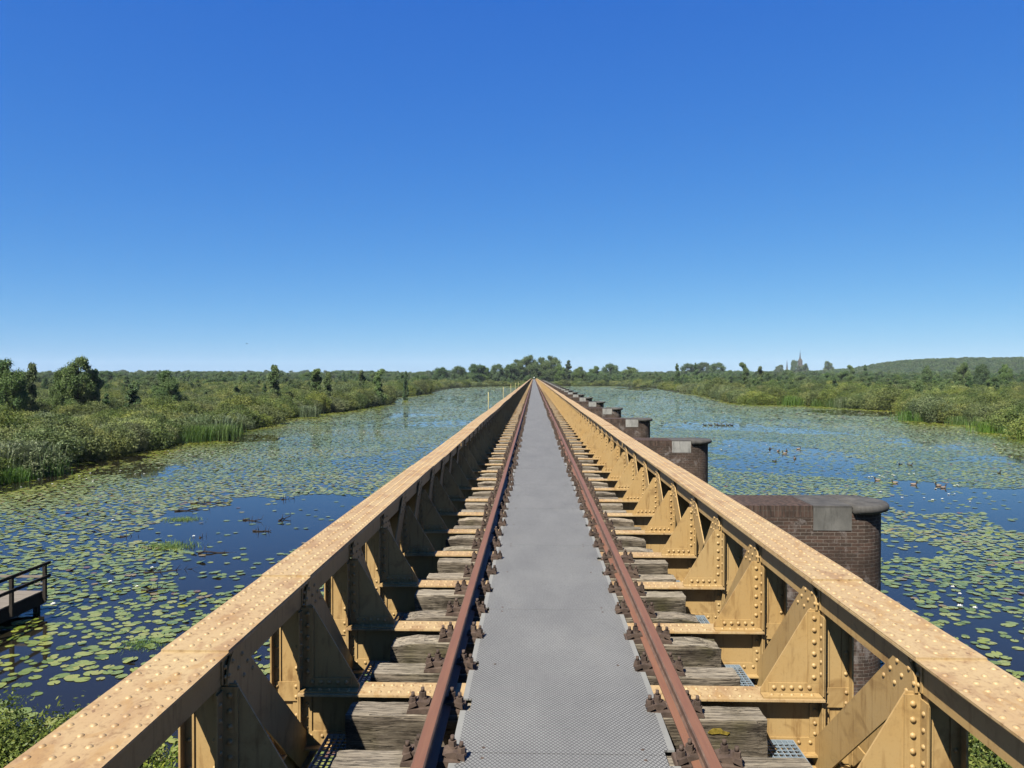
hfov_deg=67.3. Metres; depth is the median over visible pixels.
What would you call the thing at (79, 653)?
lily pad
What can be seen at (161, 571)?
driftwood
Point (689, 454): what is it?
brick pier
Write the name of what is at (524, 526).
walkway plate
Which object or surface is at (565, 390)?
brick pier
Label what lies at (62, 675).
lily pad
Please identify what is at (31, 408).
willow bush
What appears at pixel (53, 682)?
lily pad
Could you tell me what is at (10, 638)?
lily pad
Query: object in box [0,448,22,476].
willow bush
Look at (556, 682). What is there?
walkway plate
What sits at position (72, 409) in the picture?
willow bush
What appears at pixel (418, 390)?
willow bush
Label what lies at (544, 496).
walkway plate
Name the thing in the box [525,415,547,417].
walkway plate
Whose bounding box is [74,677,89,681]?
lily pad
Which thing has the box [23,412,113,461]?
willow bush
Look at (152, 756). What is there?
leafy shrub
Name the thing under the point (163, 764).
leafy shrub
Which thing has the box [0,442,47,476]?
reed clump
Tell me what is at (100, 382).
tree
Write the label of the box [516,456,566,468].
walkway plate
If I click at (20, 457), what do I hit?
reed clump
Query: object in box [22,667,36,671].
lily pad
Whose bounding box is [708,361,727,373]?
tree
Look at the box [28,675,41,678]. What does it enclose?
lily pad
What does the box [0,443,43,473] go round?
reed clump
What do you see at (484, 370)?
tree
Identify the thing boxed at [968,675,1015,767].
leafy shrub
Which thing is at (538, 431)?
walkway plate
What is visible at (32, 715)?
lily pad
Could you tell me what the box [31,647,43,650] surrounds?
lily pad
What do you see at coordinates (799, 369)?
tree
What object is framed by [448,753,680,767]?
walkway plate
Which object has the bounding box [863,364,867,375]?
tree
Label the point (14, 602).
jetty
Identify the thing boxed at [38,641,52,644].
lily pad
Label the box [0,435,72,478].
willow bush
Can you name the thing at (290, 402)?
willow bush
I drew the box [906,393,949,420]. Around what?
willow bush
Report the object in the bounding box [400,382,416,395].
willow bush
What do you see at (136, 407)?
willow bush
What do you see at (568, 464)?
timber sleeper
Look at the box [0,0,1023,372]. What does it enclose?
sky
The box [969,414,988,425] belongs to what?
reed clump
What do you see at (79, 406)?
willow bush
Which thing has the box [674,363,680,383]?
tree
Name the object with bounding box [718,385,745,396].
willow bush
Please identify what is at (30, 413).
willow bush
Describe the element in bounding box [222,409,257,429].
willow bush
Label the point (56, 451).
reed clump
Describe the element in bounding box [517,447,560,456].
walkway plate
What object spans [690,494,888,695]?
brick pier
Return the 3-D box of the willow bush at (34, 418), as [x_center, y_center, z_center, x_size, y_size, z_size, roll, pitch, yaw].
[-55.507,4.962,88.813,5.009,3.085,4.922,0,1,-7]
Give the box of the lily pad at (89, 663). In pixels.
[85,661,95,664]
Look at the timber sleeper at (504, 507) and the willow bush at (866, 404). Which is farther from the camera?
the willow bush at (866, 404)
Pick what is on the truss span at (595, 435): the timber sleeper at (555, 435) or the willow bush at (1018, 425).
the timber sleeper at (555, 435)
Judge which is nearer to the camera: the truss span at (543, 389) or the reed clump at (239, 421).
the reed clump at (239, 421)
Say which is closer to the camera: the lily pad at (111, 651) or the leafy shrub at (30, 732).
the leafy shrub at (30, 732)
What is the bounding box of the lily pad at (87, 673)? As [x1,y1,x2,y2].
[83,671,93,675]
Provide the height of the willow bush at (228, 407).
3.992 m
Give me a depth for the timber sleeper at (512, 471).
16.84 m
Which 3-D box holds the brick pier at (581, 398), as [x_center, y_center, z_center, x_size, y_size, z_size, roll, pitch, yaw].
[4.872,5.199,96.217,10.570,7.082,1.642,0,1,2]
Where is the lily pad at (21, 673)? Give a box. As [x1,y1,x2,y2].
[18,671,29,674]
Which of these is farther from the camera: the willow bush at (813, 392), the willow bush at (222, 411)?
the willow bush at (813, 392)
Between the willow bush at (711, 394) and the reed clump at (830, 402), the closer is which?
the reed clump at (830, 402)
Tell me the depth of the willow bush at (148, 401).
113.91 m
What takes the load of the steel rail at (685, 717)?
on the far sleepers
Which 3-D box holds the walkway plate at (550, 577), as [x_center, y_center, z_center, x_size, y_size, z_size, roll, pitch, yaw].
[0.400,2.032,8.288,1.260,0.014,2.654,0,1,2]
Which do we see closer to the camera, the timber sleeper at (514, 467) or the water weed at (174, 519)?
the timber sleeper at (514, 467)
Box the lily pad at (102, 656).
[95,654,108,658]
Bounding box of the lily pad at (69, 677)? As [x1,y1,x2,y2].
[64,674,78,678]
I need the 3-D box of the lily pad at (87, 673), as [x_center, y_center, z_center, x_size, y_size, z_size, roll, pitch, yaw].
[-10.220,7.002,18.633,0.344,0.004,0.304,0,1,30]
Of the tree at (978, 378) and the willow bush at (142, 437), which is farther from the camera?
the tree at (978, 378)
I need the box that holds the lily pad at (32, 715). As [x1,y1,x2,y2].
[24,712,37,717]
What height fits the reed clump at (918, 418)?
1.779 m
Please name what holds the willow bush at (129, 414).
on the marsh ground
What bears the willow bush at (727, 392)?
on the marsh ground
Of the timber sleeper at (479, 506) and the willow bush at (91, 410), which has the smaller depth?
the timber sleeper at (479, 506)
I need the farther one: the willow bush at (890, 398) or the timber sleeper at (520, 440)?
the willow bush at (890, 398)
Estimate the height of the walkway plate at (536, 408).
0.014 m
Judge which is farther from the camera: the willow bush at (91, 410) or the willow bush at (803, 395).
the willow bush at (803, 395)
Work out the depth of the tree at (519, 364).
592.48 m
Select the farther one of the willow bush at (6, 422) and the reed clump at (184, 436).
the reed clump at (184, 436)
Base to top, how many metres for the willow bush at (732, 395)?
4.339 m
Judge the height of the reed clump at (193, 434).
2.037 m
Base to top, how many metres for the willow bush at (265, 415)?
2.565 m
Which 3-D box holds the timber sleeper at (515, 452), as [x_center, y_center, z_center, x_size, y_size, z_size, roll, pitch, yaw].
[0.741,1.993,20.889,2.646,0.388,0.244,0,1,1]
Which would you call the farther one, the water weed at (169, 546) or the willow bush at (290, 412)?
the willow bush at (290, 412)
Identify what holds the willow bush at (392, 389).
on the marsh ground
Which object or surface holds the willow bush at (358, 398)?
on the marsh ground
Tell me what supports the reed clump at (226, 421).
on the marsh ground
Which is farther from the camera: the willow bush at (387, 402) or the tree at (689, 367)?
the tree at (689, 367)
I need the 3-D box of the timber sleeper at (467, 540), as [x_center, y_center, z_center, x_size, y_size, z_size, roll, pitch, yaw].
[0.446,2.099,10.251,2.647,0.388,0.243,0,1,2]
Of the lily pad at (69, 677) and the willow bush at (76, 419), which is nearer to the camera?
the lily pad at (69, 677)
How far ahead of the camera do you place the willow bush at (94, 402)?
105.97 m
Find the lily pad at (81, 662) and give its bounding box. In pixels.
[74,660,88,663]
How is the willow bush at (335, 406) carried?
on the marsh ground
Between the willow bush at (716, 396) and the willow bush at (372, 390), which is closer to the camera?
the willow bush at (372, 390)
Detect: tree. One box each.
[0,357,31,411]
[24,362,41,409]
[48,368,64,407]
[54,356,98,408]
[85,368,105,404]
[150,370,181,401]
[266,364,283,397]
[310,368,323,396]
[322,371,332,396]
[358,370,366,392]
[372,368,387,404]
[402,371,408,399]
[432,367,448,380]
[450,366,467,379]
[467,364,484,381]
[480,365,490,381]
[489,363,504,381]
[502,364,518,382]
[510,359,527,380]
[520,355,538,378]
[533,356,547,379]
[540,355,561,380]
[554,363,565,381]
[565,360,571,381]
[573,366,583,380]
[587,366,602,377]
[601,362,618,380]
[620,366,638,377]
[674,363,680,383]
[680,363,698,373]
[693,363,697,375]
[697,362,709,372]
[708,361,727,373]
[739,362,749,384]
[757,366,764,382]
[773,365,783,371]
[790,359,798,371]
[795,365,803,372]
[802,363,809,371]
[822,361,834,370]
[847,365,854,374]
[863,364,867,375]
[921,365,932,382]
[952,362,973,384]
[972,363,990,385]
[997,364,1013,383]
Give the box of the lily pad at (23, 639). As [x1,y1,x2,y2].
[16,637,28,641]
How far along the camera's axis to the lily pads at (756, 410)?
54.64 m
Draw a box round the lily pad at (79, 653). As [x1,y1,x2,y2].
[74,651,86,655]
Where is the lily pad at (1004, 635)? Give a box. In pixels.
[1000,634,1011,637]
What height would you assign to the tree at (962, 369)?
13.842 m
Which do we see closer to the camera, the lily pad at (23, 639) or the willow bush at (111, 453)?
the lily pad at (23, 639)
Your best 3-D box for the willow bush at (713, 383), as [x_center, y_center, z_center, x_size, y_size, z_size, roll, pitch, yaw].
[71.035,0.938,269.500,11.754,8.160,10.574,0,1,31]
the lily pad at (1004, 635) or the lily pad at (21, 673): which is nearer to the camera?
the lily pad at (21, 673)
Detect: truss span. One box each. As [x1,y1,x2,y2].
[4,440,1023,767]
[448,409,634,478]
[490,398,584,426]
[505,393,567,409]
[512,389,559,401]
[517,387,552,396]
[520,386,549,392]
[521,384,547,390]
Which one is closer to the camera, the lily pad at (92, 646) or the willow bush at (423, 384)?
the lily pad at (92, 646)
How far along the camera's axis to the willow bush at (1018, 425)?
88.66 m
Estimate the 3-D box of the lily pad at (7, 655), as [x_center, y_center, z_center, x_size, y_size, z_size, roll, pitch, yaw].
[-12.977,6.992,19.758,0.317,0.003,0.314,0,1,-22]
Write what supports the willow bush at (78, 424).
on the marsh ground
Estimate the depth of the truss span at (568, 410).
38.34 m
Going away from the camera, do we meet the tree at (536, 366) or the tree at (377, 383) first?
the tree at (377, 383)
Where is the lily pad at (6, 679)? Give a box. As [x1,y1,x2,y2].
[1,677,15,681]
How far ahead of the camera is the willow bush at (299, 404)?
138.73 m
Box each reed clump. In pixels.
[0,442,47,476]
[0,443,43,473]
[0,444,63,471]
[0,462,29,483]
[0,467,50,483]
[5,446,65,477]
[11,440,67,477]
[23,457,69,476]
[175,430,203,443]
[179,425,220,442]
[180,424,214,441]
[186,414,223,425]
[202,414,239,436]
[203,422,244,440]
[215,413,245,426]
[222,422,243,436]
[226,414,245,432]
[289,405,314,416]
[301,405,323,416]
[777,395,804,405]
[811,399,827,406]
[824,397,836,407]
[829,396,850,407]
[890,410,921,421]
[904,411,933,421]
[944,415,974,425]
[966,420,1004,433]
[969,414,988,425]
[970,419,1007,432]
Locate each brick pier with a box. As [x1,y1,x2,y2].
[557,390,572,391]
[560,392,577,393]
[563,394,584,396]
[568,397,592,400]
[575,401,604,407]
[584,407,622,417]
[602,417,652,437]
[633,437,711,483]
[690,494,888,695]
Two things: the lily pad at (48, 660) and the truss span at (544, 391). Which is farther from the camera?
the truss span at (544, 391)
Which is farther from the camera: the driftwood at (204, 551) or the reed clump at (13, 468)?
the reed clump at (13, 468)
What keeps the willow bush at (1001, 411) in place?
on the marsh ground
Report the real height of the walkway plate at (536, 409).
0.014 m
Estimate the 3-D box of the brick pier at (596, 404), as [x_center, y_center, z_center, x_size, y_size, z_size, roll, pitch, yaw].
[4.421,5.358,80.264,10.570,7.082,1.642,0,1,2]
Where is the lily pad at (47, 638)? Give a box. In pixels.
[40,637,52,640]
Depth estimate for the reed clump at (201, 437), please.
84.77 m
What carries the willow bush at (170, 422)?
on the marsh ground
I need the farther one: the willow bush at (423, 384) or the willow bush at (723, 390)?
the willow bush at (423, 384)
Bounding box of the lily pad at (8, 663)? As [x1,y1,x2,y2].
[0,662,12,665]
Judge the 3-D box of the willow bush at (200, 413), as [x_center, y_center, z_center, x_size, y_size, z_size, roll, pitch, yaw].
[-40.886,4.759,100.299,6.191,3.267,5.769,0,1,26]
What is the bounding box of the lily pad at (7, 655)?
[0,654,13,657]
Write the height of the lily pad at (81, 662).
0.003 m
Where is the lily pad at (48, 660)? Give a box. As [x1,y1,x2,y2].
[42,658,53,662]
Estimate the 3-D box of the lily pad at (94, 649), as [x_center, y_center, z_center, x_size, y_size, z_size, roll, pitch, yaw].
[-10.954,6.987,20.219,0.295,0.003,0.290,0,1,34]
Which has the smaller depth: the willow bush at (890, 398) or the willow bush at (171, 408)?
the willow bush at (171, 408)
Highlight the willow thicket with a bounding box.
[0,378,1023,445]
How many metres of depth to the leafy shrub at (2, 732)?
12.42 m
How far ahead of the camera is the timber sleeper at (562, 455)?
20.19 m
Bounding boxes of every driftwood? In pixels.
[141,581,165,590]
[143,565,195,573]
[174,507,209,510]
[190,499,226,503]
[198,548,229,553]
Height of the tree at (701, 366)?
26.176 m
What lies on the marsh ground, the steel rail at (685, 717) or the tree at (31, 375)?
the tree at (31, 375)
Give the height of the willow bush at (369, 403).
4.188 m
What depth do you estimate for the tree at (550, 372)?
591.34 m
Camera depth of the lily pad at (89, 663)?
19.29 m
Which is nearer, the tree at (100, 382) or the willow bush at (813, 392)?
the tree at (100, 382)
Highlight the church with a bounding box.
[798,354,805,370]
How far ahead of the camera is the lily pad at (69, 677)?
18.36 m
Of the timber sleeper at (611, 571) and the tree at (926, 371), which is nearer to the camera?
the timber sleeper at (611, 571)
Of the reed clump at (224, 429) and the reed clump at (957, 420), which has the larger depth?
the reed clump at (957, 420)
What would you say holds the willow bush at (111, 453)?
on the marsh ground
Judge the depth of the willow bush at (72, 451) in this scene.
61.29 m
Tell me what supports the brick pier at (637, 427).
in the water
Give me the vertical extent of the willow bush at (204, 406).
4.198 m
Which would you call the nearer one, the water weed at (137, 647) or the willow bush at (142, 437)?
the water weed at (137, 647)
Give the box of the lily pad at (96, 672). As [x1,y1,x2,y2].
[91,670,103,674]
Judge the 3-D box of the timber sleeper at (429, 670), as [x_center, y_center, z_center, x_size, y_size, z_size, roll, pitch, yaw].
[0.303,2.145,5.607,2.646,0.388,0.245,0,1,2]
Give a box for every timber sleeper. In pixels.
[330,734,811,767]
[345,686,767,756]
[371,649,739,685]
[390,622,721,667]
[402,598,699,623]
[414,578,685,613]
[427,563,675,581]
[437,548,667,574]
[442,536,652,551]
[446,526,645,547]
[453,517,641,529]
[457,509,633,526]
[459,502,626,512]
[464,496,622,509]
[468,490,617,498]
[472,484,615,496]
[477,475,607,486]
[478,471,603,478]
[479,467,600,476]
[482,480,610,487]
[487,461,598,470]
[489,455,593,463]
[490,458,587,463]
[491,450,587,457]
[492,446,583,452]
[492,464,594,470]
[493,448,575,452]
[495,442,581,447]
[495,453,579,457]
[499,435,576,440]
[499,437,565,440]
[499,438,581,443]
[503,430,573,434]
[503,432,575,437]
[505,427,571,431]
[510,444,571,447]
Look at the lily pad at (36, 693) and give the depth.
17.44 m
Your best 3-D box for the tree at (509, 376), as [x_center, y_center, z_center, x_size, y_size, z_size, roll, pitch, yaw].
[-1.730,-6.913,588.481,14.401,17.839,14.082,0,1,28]
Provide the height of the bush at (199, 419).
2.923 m
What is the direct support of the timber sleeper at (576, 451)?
on the truss span at (595, 435)
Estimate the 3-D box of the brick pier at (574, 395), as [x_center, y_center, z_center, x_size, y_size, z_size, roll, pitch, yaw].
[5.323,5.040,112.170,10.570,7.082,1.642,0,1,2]
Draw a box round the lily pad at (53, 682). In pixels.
[47,680,59,684]
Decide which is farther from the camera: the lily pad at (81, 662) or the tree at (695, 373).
the tree at (695, 373)
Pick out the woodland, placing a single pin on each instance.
(131, 397)
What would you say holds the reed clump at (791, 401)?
in the water
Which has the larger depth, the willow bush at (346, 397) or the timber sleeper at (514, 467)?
the willow bush at (346, 397)
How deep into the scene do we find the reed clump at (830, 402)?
178.52 m
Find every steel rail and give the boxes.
[410,380,532,767]
[536,382,722,767]
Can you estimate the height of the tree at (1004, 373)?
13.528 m
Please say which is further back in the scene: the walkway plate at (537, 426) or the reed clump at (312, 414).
the reed clump at (312, 414)
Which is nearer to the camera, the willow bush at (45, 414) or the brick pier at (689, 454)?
the brick pier at (689, 454)
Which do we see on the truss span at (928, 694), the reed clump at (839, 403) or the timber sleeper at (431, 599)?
the timber sleeper at (431, 599)
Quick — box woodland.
[39,371,1023,410]
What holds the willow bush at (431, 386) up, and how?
on the marsh ground
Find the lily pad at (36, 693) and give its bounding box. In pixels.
[31,692,42,695]
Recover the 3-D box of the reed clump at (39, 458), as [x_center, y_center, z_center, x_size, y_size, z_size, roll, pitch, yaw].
[-35.443,5.599,56.268,5.329,2.280,4.992,0,1,24]
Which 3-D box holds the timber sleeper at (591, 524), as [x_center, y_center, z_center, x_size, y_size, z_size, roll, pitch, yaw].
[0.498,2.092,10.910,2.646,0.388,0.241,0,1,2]
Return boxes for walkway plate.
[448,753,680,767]
[455,609,674,755]
[484,545,619,609]
[498,508,594,544]
[506,485,581,508]
[511,469,573,484]
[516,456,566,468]
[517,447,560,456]
[520,440,558,446]
[521,434,555,439]
[522,429,553,433]
[524,425,552,428]
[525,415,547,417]
[525,418,549,420]
[525,421,550,424]
[527,411,546,412]
[527,413,546,414]
[528,407,544,408]
[528,409,545,410]
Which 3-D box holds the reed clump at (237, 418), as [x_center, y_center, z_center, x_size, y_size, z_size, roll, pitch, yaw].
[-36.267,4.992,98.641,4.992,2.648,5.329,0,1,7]
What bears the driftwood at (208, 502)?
on the lily pads at (756, 410)
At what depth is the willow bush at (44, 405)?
106.27 m
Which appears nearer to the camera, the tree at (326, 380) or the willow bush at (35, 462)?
the willow bush at (35, 462)
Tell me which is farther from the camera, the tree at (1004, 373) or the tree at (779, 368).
the tree at (779, 368)
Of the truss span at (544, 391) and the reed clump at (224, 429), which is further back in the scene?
the truss span at (544, 391)
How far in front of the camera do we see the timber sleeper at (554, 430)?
28.81 m
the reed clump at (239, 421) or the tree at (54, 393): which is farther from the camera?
the tree at (54, 393)
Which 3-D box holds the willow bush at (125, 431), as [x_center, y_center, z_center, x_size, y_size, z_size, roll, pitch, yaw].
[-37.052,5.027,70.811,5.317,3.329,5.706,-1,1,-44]
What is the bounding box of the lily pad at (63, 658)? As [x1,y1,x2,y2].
[57,656,70,661]
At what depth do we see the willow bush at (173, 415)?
91.66 m
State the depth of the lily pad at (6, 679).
18.24 m
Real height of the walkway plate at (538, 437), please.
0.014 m
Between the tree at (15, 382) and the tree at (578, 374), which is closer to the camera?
the tree at (15, 382)
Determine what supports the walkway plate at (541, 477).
on the timber sleeper at (511, 474)
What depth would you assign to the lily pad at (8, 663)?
19.19 m
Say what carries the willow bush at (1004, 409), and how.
on the marsh ground
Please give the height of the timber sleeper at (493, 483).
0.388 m
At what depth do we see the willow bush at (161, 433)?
76.48 m
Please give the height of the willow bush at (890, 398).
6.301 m
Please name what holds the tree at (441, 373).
on the marsh ground
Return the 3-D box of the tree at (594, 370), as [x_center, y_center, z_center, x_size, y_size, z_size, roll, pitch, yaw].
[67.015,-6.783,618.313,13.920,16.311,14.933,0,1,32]
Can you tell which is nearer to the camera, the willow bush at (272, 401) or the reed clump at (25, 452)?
the reed clump at (25, 452)
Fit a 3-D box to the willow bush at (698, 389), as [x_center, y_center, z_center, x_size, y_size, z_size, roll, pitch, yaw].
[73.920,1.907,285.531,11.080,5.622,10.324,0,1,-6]
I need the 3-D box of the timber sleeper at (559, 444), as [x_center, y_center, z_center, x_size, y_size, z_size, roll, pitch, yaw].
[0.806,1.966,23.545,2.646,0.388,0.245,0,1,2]
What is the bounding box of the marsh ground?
[75,386,943,461]
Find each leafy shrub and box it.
[0,676,88,767]
[0,690,75,767]
[0,696,172,767]
[139,742,171,767]
[143,736,177,767]
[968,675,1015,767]
[968,734,1012,767]
[968,739,1003,767]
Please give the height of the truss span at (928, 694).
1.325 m
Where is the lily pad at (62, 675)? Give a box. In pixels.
[54,673,69,677]
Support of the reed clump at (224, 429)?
in the water
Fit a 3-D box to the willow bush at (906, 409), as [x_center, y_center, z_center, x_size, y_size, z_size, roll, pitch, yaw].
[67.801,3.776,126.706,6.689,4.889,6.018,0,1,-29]
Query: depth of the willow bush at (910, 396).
142.13 m
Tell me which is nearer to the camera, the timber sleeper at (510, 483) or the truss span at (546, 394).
the timber sleeper at (510, 483)
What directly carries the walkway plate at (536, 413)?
on the timber sleeper
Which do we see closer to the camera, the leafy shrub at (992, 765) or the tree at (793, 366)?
the leafy shrub at (992, 765)
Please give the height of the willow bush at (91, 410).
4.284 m
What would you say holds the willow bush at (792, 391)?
on the marsh ground
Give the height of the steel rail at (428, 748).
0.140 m
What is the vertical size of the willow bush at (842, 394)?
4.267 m
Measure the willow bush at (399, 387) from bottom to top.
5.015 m
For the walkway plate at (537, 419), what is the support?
on the timber sleeper
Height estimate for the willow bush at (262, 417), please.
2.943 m
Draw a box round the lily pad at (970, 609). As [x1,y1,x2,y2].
[964,607,975,610]
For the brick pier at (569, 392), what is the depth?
127.30 m
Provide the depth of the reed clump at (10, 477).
52.38 m
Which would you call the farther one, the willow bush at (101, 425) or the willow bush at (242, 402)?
the willow bush at (242, 402)
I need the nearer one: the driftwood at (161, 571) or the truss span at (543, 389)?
the driftwood at (161, 571)
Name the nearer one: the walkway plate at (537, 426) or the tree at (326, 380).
the walkway plate at (537, 426)
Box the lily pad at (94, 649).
[89,648,101,651]
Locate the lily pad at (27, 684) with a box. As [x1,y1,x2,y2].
[19,682,31,686]
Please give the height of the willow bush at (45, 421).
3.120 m
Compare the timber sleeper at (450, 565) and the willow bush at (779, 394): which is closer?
the timber sleeper at (450, 565)
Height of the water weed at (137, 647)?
0.108 m
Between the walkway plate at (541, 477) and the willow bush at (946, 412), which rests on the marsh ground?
the willow bush at (946, 412)
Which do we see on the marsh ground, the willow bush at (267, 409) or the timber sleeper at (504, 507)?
the willow bush at (267, 409)
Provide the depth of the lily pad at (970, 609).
23.71 m
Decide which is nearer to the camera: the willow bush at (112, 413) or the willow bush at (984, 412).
the willow bush at (112, 413)
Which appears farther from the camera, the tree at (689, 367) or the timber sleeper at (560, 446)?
the tree at (689, 367)
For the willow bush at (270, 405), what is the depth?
122.40 m
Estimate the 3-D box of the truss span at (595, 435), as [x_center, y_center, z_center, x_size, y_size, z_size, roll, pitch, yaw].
[0.847,1.752,24.102,4.010,1.325,16.545,0,1,2]
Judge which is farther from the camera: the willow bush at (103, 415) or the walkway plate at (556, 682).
the willow bush at (103, 415)
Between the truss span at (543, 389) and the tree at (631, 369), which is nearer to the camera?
the truss span at (543, 389)
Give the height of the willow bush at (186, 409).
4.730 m
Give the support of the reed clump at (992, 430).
on the marsh ground
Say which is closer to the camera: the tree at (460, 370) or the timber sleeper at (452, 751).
the timber sleeper at (452, 751)
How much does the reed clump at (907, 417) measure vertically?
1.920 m
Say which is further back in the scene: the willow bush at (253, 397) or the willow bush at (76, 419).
the willow bush at (253, 397)
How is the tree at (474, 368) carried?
on the marsh ground
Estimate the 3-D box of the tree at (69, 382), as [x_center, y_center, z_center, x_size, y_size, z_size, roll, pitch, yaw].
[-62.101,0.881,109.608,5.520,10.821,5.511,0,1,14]
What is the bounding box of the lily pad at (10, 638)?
[6,636,18,639]
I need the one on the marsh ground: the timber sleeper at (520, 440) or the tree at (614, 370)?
the tree at (614, 370)
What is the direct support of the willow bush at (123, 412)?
on the marsh ground
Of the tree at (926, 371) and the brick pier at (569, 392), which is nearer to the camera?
the brick pier at (569, 392)
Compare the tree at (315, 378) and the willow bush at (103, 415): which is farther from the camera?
the tree at (315, 378)
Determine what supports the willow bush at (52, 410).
on the marsh ground
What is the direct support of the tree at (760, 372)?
on the marsh ground
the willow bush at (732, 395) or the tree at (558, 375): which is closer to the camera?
the willow bush at (732, 395)
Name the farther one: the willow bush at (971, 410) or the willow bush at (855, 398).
the willow bush at (855, 398)
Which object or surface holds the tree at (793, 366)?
on the marsh ground
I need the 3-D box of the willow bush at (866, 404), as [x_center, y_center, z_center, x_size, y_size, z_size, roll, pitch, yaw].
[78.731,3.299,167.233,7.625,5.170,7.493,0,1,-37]
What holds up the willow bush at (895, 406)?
on the marsh ground
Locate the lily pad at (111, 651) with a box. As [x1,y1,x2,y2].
[106,650,117,653]
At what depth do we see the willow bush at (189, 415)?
96.70 m
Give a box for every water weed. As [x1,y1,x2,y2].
[102,633,170,653]
[123,537,207,552]
[156,516,202,521]
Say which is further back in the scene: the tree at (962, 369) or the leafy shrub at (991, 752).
the tree at (962, 369)
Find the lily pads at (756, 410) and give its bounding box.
[0,386,1023,767]
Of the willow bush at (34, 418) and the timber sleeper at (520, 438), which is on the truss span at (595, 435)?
the timber sleeper at (520, 438)
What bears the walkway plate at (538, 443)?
on the timber sleeper
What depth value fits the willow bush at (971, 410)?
113.70 m
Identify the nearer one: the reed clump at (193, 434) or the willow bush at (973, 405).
the reed clump at (193, 434)
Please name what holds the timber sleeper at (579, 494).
on the truss span at (928, 694)
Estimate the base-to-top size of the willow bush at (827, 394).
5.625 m
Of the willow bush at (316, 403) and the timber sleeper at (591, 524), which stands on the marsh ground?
the willow bush at (316, 403)
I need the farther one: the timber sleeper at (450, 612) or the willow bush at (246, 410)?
the willow bush at (246, 410)
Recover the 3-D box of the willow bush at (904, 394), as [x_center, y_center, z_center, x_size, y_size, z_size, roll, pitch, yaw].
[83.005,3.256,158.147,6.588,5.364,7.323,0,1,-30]
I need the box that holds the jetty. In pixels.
[0,561,50,623]
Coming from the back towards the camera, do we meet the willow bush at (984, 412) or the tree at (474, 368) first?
the tree at (474, 368)
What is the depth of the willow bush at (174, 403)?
108.24 m
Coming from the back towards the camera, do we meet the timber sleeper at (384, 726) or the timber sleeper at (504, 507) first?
the timber sleeper at (504, 507)
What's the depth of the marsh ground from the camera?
359.13 m
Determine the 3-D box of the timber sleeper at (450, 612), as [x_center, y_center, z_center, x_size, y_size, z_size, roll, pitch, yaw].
[0.343,2.132,6.924,2.646,0.388,0.245,0,1,1]
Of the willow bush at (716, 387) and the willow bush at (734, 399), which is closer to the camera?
the willow bush at (734, 399)
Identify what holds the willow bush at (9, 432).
on the marsh ground
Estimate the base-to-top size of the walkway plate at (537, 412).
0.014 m
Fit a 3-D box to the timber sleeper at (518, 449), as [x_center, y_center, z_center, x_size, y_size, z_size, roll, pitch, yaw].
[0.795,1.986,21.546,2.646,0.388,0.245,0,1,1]
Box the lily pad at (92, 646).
[86,645,98,648]
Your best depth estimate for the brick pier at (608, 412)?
63.49 m
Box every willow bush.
[0,402,32,420]
[0,406,34,436]
[0,422,88,465]
[0,423,56,444]
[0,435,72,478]
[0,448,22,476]
[16,409,42,417]
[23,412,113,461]
[24,402,45,415]
[27,415,41,421]
[28,399,59,412]
[32,409,58,418]
[33,419,63,425]
[41,406,61,415]
[45,413,83,424]
[52,420,96,429]
[55,400,88,418]
[59,401,87,411]
[76,401,113,416]
[76,410,117,424]
[79,415,113,426]
[79,425,132,457]
[83,401,111,410]
[91,408,121,419]
[91,421,139,453]
[93,420,108,427]
[98,421,154,451]
[101,395,125,408]
[107,414,175,449]
[110,406,134,416]
[114,407,167,418]
[119,401,145,412]
[127,408,167,422]
[129,417,179,443]
[140,394,173,406]
[141,411,189,438]
[144,397,183,413]
[159,397,191,411]
[161,416,210,436]
[163,410,186,419]
[165,399,203,415]
[168,411,195,422]
[185,410,209,416]
[188,399,214,412]
[190,410,230,426]
[210,409,239,427]
[214,403,239,414]
[217,392,263,412]
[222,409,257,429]
[227,391,264,409]
[229,402,261,426]
[242,408,273,426]
[243,403,287,423]
[255,401,282,419]
[256,396,288,419]
[257,410,269,422]
[275,395,300,416]
[278,403,296,417]
[282,397,305,409]
[294,393,313,408]
[305,388,332,412]
[307,400,323,413]
[323,396,345,412]
[329,390,358,409]
[332,397,349,410]
[348,389,367,407]
[356,388,374,405]
[356,392,371,406]
[363,390,383,405]
[369,389,382,403]
[371,385,397,402]
[382,393,391,404]
[384,384,396,393]
[395,385,410,395]
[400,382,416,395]
[409,383,420,394]
[411,379,428,393]
[425,379,435,392]
[679,383,693,393]
[686,382,702,393]
[691,385,701,394]
[696,382,708,394]
[700,376,730,396]
[709,386,722,398]
[710,385,732,392]
[714,386,735,399]
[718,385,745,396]
[719,387,740,400]
[720,388,748,401]
[724,389,747,402]
[732,394,746,402]
[735,390,780,404]
[759,385,786,404]
[784,386,802,399]
[794,392,810,404]
[805,386,823,405]
[818,386,844,406]
[833,390,853,402]
[842,392,875,408]
[858,387,886,408]
[869,385,905,409]
[891,400,901,411]
[896,388,924,405]
[898,392,915,410]
[899,392,937,414]
[902,392,936,413]
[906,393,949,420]
[918,399,963,421]
[920,401,967,422]
[958,403,989,417]
[961,405,986,420]
[963,403,1000,424]
[975,406,1023,430]
[986,397,1023,414]
[987,402,1023,431]
[990,404,1023,416]
[1000,416,1023,438]
[1007,410,1023,435]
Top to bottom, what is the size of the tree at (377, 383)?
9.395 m
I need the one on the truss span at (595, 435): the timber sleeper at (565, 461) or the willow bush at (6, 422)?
the timber sleeper at (565, 461)
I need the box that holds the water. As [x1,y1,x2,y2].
[0,386,1023,767]

